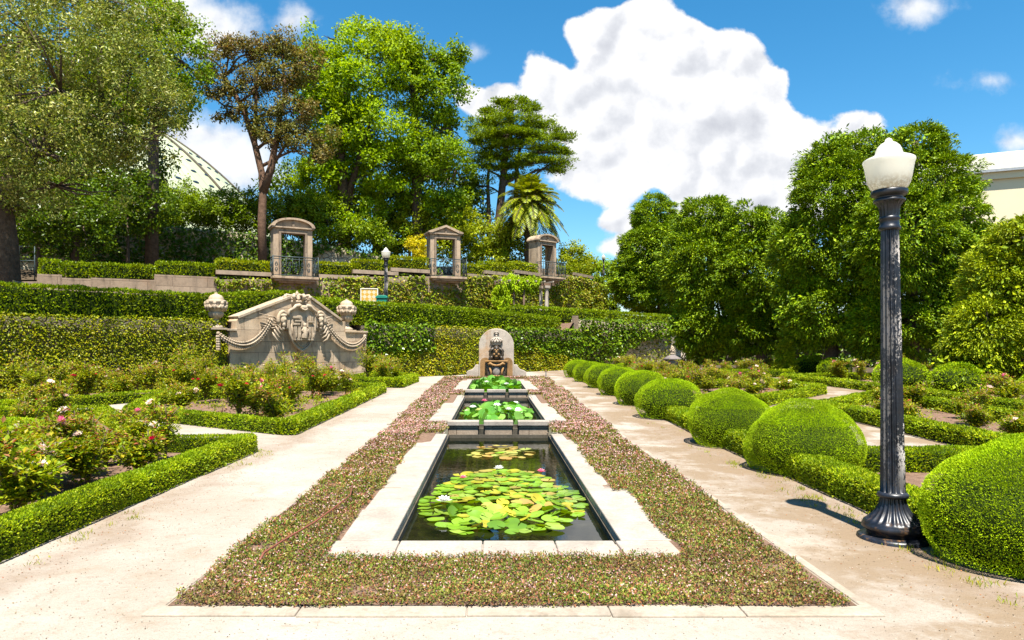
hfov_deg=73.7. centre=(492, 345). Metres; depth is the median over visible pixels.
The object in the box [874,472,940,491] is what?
soil
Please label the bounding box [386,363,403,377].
rose bush
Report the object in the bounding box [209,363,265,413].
rose bush
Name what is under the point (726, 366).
rose bush
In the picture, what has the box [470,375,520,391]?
water lily
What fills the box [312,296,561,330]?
hedge
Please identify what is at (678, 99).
sky
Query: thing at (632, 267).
broadleaf tree
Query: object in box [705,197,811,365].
broadleaf tree
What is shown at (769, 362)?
rose bush
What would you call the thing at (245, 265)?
stepped hedge
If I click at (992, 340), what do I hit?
tree
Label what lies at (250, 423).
box hedge
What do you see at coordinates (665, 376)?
rose bush
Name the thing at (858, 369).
rose bush
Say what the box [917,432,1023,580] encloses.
topiary globe
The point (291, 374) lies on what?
rose bush
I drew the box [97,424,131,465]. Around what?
rose bush
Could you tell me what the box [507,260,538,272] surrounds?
stepped hedge
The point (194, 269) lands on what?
stepped hedge
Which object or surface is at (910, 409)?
rose bush
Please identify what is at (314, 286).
terrace wall
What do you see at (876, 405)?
rose bush
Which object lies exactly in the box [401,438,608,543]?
water
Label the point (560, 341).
ivy
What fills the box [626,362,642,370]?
rose bush
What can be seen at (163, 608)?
kerb
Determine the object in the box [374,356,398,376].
rose bush
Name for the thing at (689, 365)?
rose bush
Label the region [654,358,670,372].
rose bush
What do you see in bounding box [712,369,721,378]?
rose bush
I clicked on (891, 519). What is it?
lamp post
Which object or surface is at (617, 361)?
rose bush
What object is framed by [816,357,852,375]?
topiary globe
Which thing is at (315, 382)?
rose bush
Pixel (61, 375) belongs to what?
rose bush
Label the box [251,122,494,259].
broadleaf tree
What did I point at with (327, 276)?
parapet
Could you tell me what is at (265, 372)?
rose bush
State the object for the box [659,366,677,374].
rose bush
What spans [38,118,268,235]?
domed hall
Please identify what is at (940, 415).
soil
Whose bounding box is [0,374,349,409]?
box hedge
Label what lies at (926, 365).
rose bush
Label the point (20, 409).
rose bush
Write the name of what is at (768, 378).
rose bush
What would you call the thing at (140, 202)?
evergreen shrub
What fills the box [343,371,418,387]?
box hedge
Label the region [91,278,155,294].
parapet
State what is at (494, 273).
parapet
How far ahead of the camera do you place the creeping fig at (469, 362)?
31.54 m
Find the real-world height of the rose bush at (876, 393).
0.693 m
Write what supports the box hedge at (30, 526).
on the ground at (88, 581)
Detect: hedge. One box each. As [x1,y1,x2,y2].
[0,280,201,320]
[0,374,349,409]
[0,404,235,452]
[0,416,42,442]
[0,432,257,562]
[37,257,62,274]
[60,260,92,278]
[90,261,155,279]
[121,381,375,434]
[154,259,215,276]
[196,289,304,321]
[214,257,269,271]
[279,382,386,434]
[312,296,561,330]
[316,260,360,275]
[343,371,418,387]
[349,258,395,270]
[388,254,429,269]
[461,262,491,275]
[477,260,516,272]
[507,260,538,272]
[507,304,669,323]
[556,265,576,275]
[566,263,590,275]
[572,371,1023,579]
[650,365,793,376]
[680,372,826,405]
[690,378,780,388]
[780,371,1023,409]
[817,388,1022,449]
[853,444,988,472]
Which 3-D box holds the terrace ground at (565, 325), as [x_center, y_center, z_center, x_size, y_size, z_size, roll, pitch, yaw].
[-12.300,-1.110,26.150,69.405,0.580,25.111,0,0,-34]
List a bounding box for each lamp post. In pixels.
[381,248,390,295]
[601,254,605,282]
[856,138,930,547]
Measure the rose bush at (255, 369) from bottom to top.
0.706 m
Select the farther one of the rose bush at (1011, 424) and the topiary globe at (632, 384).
the topiary globe at (632, 384)
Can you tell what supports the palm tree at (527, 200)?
on the hill
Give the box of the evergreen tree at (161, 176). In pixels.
[0,1,179,265]
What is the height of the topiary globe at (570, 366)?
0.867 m
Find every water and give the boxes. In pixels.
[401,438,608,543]
[455,399,539,423]
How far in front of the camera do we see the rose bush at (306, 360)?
24.10 m
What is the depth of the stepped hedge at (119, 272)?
32.50 m
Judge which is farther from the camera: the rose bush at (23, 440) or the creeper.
the creeper
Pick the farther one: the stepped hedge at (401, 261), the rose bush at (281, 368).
the stepped hedge at (401, 261)
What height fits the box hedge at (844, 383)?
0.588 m
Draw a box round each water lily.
[417,465,588,534]
[460,399,533,419]
[468,445,533,459]
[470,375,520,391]
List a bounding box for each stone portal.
[268,218,318,283]
[424,225,466,282]
[527,234,565,282]
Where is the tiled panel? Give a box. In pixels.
[360,288,377,304]
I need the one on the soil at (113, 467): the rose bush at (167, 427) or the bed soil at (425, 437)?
the rose bush at (167, 427)
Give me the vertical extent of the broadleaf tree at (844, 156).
11.287 m
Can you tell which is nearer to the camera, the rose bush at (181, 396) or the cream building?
the rose bush at (181, 396)
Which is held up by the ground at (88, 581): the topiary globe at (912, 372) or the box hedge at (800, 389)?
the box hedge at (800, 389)
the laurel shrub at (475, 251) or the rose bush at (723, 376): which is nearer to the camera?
the rose bush at (723, 376)
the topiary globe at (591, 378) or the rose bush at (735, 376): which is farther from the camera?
the topiary globe at (591, 378)
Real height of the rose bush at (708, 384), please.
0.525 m
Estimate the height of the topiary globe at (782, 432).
1.051 m
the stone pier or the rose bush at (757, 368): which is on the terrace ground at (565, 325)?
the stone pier
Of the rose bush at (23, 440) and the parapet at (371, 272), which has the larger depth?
the parapet at (371, 272)
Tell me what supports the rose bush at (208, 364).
on the soil
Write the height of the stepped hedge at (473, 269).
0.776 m
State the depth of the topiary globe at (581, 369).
25.88 m
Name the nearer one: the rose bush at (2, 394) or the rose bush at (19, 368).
the rose bush at (2, 394)
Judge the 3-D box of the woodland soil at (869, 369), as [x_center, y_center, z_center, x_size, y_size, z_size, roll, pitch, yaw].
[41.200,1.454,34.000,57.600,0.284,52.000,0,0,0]
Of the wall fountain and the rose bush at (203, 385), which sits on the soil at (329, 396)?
the rose bush at (203, 385)
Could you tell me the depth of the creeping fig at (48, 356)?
20.57 m
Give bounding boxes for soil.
[0,420,179,515]
[156,391,344,417]
[169,378,856,605]
[693,381,777,396]
[696,365,936,379]
[840,380,1023,399]
[861,402,1006,436]
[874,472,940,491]
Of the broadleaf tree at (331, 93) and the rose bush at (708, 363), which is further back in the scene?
the broadleaf tree at (331, 93)
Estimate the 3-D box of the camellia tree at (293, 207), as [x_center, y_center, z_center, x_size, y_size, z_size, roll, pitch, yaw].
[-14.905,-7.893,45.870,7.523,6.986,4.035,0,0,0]
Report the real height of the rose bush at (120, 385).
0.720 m
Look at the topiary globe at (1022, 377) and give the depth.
17.86 m
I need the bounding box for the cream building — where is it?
[923,150,1023,267]
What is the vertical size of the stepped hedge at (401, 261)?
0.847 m
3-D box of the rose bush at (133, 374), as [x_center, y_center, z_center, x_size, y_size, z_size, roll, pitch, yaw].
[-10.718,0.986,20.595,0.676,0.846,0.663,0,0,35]
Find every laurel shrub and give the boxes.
[369,203,476,267]
[430,199,544,273]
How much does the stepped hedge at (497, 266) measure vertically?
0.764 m
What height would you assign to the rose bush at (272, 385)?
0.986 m
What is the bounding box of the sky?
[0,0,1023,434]
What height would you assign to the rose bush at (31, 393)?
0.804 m
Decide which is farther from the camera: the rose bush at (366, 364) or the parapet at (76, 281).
the parapet at (76, 281)
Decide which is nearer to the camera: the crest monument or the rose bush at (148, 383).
the rose bush at (148, 383)
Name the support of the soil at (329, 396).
on the ground at (88, 581)
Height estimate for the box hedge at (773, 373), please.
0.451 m
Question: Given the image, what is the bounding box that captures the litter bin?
[375,295,388,305]
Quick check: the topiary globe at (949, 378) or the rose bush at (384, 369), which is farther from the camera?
the rose bush at (384, 369)
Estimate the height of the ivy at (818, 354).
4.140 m
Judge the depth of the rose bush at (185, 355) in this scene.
21.14 m
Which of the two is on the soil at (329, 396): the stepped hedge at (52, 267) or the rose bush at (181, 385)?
the rose bush at (181, 385)
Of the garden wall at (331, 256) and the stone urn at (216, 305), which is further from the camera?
the garden wall at (331, 256)
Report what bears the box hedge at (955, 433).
on the ground at (88, 581)
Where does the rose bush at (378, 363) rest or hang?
on the soil
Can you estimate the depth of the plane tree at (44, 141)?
21.18 m
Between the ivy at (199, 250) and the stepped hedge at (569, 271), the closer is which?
the ivy at (199, 250)
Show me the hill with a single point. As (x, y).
(27, 275)
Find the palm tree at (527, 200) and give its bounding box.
[490,173,568,261]
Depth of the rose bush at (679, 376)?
19.70 m
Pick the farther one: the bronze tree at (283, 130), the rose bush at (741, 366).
the bronze tree at (283, 130)
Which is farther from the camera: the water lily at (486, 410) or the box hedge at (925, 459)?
the water lily at (486, 410)
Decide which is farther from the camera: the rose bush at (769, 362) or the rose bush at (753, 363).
the rose bush at (769, 362)
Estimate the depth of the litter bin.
33.00 m
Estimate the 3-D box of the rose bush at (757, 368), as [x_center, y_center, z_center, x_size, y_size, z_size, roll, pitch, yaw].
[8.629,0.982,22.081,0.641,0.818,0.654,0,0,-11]
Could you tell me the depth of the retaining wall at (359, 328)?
31.65 m
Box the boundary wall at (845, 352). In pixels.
[687,322,1010,367]
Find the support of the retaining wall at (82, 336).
on the ground at (88, 581)
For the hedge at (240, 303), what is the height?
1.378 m
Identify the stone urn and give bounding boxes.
[204,292,227,329]
[336,299,356,330]
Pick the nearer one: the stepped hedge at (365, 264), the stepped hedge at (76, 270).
the stepped hedge at (76, 270)
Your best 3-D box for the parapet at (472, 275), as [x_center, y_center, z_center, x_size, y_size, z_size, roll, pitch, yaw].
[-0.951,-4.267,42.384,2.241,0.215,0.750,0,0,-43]
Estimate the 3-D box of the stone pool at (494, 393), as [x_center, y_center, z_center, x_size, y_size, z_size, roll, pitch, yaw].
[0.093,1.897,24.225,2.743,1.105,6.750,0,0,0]
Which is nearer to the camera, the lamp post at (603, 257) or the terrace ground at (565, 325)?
the terrace ground at (565, 325)
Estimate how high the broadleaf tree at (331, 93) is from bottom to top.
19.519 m
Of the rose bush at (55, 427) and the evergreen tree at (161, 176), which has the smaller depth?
the rose bush at (55, 427)
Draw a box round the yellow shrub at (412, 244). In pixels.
[403,233,426,261]
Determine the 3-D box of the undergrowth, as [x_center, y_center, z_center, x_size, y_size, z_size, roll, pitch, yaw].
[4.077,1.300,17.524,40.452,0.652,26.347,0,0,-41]
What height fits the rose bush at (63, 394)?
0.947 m
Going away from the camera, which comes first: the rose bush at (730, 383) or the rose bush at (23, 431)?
the rose bush at (23, 431)
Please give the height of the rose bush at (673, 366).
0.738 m
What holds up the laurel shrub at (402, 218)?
on the hill
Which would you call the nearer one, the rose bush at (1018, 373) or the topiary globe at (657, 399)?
the topiary globe at (657, 399)
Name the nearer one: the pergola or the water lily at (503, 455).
the water lily at (503, 455)
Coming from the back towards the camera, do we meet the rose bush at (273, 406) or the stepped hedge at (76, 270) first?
the stepped hedge at (76, 270)
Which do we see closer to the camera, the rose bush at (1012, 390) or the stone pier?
the rose bush at (1012, 390)
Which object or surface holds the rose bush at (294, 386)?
on the soil at (329, 396)
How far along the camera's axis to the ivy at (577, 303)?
40.63 m
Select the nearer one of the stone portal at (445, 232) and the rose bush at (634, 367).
the rose bush at (634, 367)
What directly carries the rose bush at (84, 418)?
on the soil at (113, 467)
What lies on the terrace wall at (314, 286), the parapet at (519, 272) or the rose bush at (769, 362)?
the parapet at (519, 272)
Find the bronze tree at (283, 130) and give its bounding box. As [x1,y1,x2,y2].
[182,23,343,277]
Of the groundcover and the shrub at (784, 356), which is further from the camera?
the shrub at (784, 356)
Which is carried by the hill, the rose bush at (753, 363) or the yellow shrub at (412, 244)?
the yellow shrub at (412, 244)
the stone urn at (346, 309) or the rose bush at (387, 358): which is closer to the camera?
the rose bush at (387, 358)
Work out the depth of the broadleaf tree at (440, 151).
49.30 m
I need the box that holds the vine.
[490,271,541,311]
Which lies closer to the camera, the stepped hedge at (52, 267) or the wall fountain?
the wall fountain
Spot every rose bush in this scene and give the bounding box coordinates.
[0,352,38,397]
[0,388,12,403]
[0,413,73,494]
[0,434,72,513]
[5,384,49,414]
[7,394,57,422]
[8,412,79,439]
[12,407,81,459]
[15,358,53,392]
[15,377,53,395]
[36,377,80,416]
[42,363,75,393]
[48,424,120,484]
[51,402,115,444]
[61,359,105,394]
[64,372,99,394]
[96,365,114,392]
[97,404,150,449]
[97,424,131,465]
[101,367,123,389]
[101,373,136,394]
[102,422,171,470]
[126,365,144,389]
[131,396,192,458]
[134,359,164,389]
[156,378,176,388]
[159,381,189,401]
[160,382,201,408]
[164,340,202,381]
[165,356,202,386]
[183,364,220,399]
[195,351,220,374]
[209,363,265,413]
[221,361,259,386]
[236,370,259,388]
[243,373,283,414]
[245,381,294,418]
[251,367,263,379]
[254,351,303,397]
[260,359,297,395]
[271,373,308,411]
[273,359,303,384]
[274,369,301,403]
[288,351,318,376]
[288,372,309,399]
[300,361,332,397]
[306,362,338,395]
[330,375,341,391]
[337,368,357,393]
[354,346,380,377]
[372,353,386,375]
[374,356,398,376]
[376,355,402,365]
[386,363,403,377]
[612,356,621,364]
[620,355,636,366]
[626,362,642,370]
[634,357,654,373]
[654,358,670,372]
[657,370,671,380]
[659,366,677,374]
[662,362,677,373]
[667,366,693,384]
[676,360,696,373]
[686,367,707,392]
[701,375,715,391]
[702,359,717,367]
[702,364,717,378]
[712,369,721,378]
[719,362,731,371]
[719,368,735,381]
[720,376,742,392]
[721,370,744,388]
[738,358,749,371]
[738,374,766,393]
[743,358,767,377]
[747,368,773,389]
[752,364,769,379]
[764,357,772,367]
[771,375,792,390]
[827,358,852,377]
[852,358,868,379]
[868,386,879,400]
[870,395,879,409]
[903,382,932,405]
[903,398,917,405]
[903,399,924,416]
[918,361,933,379]
[949,396,974,418]
[961,383,999,412]
[961,401,994,427]
[981,370,1023,398]
[987,375,1017,394]
[996,409,1023,433]
[1004,365,1022,380]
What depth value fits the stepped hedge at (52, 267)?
31.15 m
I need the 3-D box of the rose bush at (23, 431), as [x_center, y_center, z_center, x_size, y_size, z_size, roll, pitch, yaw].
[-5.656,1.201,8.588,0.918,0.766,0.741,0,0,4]
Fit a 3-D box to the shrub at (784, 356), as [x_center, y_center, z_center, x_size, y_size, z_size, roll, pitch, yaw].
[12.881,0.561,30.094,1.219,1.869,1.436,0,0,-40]
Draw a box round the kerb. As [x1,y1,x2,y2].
[141,383,884,617]
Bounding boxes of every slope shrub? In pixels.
[556,239,603,269]
[579,256,631,290]
[588,269,621,313]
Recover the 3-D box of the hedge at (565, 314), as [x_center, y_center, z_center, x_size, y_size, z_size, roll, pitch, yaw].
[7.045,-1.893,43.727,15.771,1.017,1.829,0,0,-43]
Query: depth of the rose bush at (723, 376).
23.82 m
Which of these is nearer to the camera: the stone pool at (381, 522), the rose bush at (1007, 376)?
the stone pool at (381, 522)
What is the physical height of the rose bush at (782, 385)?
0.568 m
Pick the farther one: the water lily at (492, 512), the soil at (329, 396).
the soil at (329, 396)
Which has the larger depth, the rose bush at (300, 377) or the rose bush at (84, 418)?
the rose bush at (300, 377)
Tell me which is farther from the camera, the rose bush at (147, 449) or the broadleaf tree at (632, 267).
the broadleaf tree at (632, 267)
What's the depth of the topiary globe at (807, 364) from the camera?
31.10 m
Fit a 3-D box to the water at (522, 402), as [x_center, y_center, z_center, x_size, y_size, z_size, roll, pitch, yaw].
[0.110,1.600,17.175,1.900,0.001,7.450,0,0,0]
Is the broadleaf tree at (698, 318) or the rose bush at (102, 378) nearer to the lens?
the rose bush at (102, 378)
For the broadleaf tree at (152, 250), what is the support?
on the hill
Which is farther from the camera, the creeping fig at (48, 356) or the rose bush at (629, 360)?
the rose bush at (629, 360)
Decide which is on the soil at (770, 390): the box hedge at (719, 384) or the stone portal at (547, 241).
the box hedge at (719, 384)
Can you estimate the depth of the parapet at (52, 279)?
30.95 m
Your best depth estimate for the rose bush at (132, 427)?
10.25 m
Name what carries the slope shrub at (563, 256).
on the hill
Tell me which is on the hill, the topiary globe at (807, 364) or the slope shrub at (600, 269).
the slope shrub at (600, 269)
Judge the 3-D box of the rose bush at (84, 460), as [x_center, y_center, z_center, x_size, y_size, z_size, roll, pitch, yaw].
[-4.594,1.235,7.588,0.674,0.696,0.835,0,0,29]
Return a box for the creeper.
[614,331,669,363]
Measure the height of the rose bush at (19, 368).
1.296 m
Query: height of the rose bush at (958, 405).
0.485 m
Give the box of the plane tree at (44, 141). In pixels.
[0,0,201,286]
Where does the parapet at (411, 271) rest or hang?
on the terrace wall at (314, 286)
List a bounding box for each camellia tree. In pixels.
[133,173,253,231]
[217,176,326,240]
[297,184,413,256]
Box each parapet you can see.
[37,274,62,289]
[62,278,90,290]
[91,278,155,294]
[154,274,216,295]
[215,270,271,277]
[316,274,362,279]
[351,269,397,276]
[389,267,430,274]
[461,273,494,278]
[482,270,518,275]
[512,270,540,276]
[571,272,592,278]
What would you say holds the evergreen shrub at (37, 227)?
on the hill
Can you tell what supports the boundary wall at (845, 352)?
on the ground at (88, 581)
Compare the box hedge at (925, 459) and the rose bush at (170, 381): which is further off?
the rose bush at (170, 381)
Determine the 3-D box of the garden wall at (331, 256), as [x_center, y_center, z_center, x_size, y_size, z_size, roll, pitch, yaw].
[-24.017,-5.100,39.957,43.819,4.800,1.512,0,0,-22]
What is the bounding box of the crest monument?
[216,291,367,376]
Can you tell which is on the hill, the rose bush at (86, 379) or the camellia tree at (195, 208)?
the camellia tree at (195, 208)
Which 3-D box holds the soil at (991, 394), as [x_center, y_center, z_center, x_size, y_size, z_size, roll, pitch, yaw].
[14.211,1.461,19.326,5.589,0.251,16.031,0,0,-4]
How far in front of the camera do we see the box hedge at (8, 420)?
9.29 m
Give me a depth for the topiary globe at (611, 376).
19.69 m
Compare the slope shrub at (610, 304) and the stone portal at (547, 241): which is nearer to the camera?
the stone portal at (547, 241)
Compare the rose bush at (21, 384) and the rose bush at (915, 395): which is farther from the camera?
the rose bush at (21, 384)
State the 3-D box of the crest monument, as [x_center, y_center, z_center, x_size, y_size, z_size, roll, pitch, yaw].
[-7.287,-0.145,25.359,1.207,3.790,6.355,0,0,42]
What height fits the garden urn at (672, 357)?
1.429 m
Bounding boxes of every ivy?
[17,215,443,277]
[214,273,609,330]
[363,319,583,361]
[579,316,672,363]
[687,317,946,367]
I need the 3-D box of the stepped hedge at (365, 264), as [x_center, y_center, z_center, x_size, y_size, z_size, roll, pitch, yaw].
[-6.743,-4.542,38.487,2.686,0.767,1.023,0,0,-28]
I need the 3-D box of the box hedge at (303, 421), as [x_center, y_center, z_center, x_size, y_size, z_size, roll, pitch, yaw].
[-3.506,1.338,16.507,0.429,0.496,9.058,0,0,1]
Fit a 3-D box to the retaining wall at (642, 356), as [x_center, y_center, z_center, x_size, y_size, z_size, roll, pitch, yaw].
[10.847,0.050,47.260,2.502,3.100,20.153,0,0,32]
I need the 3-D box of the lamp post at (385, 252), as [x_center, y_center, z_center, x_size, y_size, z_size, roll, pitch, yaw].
[-5.243,-2.837,33.500,0.638,3.967,0.638,0,0,0]
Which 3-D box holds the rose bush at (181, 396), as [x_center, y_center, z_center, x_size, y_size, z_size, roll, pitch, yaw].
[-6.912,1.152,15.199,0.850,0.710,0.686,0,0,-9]
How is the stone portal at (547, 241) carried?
on the terrace wall at (314, 286)
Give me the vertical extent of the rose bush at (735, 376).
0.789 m
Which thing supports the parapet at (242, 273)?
on the hill
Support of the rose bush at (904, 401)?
on the soil at (940, 415)
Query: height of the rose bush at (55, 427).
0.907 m
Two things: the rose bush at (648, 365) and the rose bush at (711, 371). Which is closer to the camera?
the rose bush at (711, 371)
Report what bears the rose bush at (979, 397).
on the soil at (940, 415)
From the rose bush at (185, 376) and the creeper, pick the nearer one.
the rose bush at (185, 376)
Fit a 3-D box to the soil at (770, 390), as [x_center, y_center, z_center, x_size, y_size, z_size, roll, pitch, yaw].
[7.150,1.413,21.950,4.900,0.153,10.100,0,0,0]
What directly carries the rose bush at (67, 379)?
on the soil
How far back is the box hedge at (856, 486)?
7.31 m
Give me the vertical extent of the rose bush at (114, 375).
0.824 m
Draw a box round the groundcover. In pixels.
[174,375,850,607]
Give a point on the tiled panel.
(367, 294)
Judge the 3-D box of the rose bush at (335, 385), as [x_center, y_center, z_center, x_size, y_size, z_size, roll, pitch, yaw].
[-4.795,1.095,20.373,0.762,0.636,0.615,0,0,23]
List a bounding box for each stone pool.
[325,434,679,557]
[429,396,565,434]
[454,379,538,397]
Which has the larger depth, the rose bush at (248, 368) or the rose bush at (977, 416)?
the rose bush at (248, 368)
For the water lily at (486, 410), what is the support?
on the water at (522, 402)
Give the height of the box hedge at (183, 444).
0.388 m
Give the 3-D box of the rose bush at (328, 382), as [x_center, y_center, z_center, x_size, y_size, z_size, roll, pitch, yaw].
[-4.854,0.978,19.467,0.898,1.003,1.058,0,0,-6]
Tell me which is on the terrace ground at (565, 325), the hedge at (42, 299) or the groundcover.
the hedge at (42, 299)
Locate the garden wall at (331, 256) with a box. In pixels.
[20,219,441,277]
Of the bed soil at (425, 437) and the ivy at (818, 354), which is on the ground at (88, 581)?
the bed soil at (425, 437)
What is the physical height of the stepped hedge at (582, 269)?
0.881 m
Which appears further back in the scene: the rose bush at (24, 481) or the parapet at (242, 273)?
the parapet at (242, 273)
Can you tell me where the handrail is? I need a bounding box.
[19,246,34,279]
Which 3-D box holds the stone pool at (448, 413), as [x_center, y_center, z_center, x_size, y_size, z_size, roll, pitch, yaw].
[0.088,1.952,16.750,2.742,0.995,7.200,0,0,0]
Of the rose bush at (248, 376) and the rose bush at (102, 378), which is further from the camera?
the rose bush at (102, 378)
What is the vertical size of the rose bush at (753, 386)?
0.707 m
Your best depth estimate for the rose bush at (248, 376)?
16.89 m
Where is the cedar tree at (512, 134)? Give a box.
[455,94,581,255]
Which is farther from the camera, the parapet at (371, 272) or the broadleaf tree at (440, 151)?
the broadleaf tree at (440, 151)
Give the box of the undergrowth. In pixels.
[13,365,1023,475]
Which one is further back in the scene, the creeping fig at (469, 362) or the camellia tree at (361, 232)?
the camellia tree at (361, 232)
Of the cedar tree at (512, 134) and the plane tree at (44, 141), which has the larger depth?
the cedar tree at (512, 134)
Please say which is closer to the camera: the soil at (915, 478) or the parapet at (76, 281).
the soil at (915, 478)
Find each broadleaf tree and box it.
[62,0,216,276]
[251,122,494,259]
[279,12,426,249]
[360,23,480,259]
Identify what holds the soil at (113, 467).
on the ground at (88, 581)
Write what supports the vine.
attached to the pergola
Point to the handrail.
(29, 260)
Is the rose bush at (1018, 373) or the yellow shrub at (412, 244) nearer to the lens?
the rose bush at (1018, 373)
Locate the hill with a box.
[21,266,594,281]
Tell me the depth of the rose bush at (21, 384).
17.57 m
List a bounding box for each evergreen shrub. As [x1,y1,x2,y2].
[14,171,131,276]
[73,161,186,263]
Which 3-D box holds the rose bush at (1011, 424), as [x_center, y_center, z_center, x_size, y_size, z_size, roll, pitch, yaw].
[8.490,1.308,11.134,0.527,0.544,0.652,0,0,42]
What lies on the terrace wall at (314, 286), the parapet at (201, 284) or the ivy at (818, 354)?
the parapet at (201, 284)
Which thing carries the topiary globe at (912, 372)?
on the soil at (991, 394)
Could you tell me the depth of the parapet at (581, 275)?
51.73 m
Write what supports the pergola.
on the terrace ground at (565, 325)
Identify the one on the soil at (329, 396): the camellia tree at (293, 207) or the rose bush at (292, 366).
the rose bush at (292, 366)
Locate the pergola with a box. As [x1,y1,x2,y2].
[494,279,553,309]
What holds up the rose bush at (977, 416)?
on the soil at (940, 415)
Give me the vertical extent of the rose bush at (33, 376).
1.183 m
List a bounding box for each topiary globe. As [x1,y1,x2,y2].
[563,359,587,376]
[572,361,600,381]
[583,363,617,387]
[597,366,633,395]
[614,370,663,405]
[634,378,702,419]
[687,387,773,448]
[742,398,867,475]
[796,355,823,373]
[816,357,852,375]
[871,357,931,387]
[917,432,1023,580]
[926,361,989,392]
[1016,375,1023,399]
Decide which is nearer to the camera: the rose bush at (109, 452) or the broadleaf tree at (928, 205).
the rose bush at (109, 452)
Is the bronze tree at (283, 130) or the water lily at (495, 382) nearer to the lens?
the water lily at (495, 382)
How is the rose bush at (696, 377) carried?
on the soil at (770, 390)
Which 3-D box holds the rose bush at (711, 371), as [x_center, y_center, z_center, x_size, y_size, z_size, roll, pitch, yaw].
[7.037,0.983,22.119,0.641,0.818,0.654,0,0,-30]
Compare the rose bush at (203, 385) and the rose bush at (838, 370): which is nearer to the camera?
the rose bush at (203, 385)
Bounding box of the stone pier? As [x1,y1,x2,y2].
[572,316,577,330]
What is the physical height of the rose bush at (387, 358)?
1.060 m
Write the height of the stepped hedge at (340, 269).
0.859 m
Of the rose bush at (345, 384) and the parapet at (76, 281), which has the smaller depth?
the rose bush at (345, 384)
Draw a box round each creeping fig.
[0,311,228,398]
[369,324,577,379]
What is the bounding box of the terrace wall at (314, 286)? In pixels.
[22,276,606,330]
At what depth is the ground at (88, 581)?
4.97 m
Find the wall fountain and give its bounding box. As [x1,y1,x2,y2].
[467,328,525,376]
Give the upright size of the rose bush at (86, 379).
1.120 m
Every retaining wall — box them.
[0,316,225,397]
[354,325,571,375]
[571,319,680,364]
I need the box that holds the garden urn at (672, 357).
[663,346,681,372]
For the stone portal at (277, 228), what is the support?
on the terrace wall at (314, 286)
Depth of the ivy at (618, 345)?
41.32 m
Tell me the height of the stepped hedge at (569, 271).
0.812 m
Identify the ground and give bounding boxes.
[0,351,1023,639]
[226,322,571,329]
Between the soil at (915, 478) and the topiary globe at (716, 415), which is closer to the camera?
the soil at (915, 478)

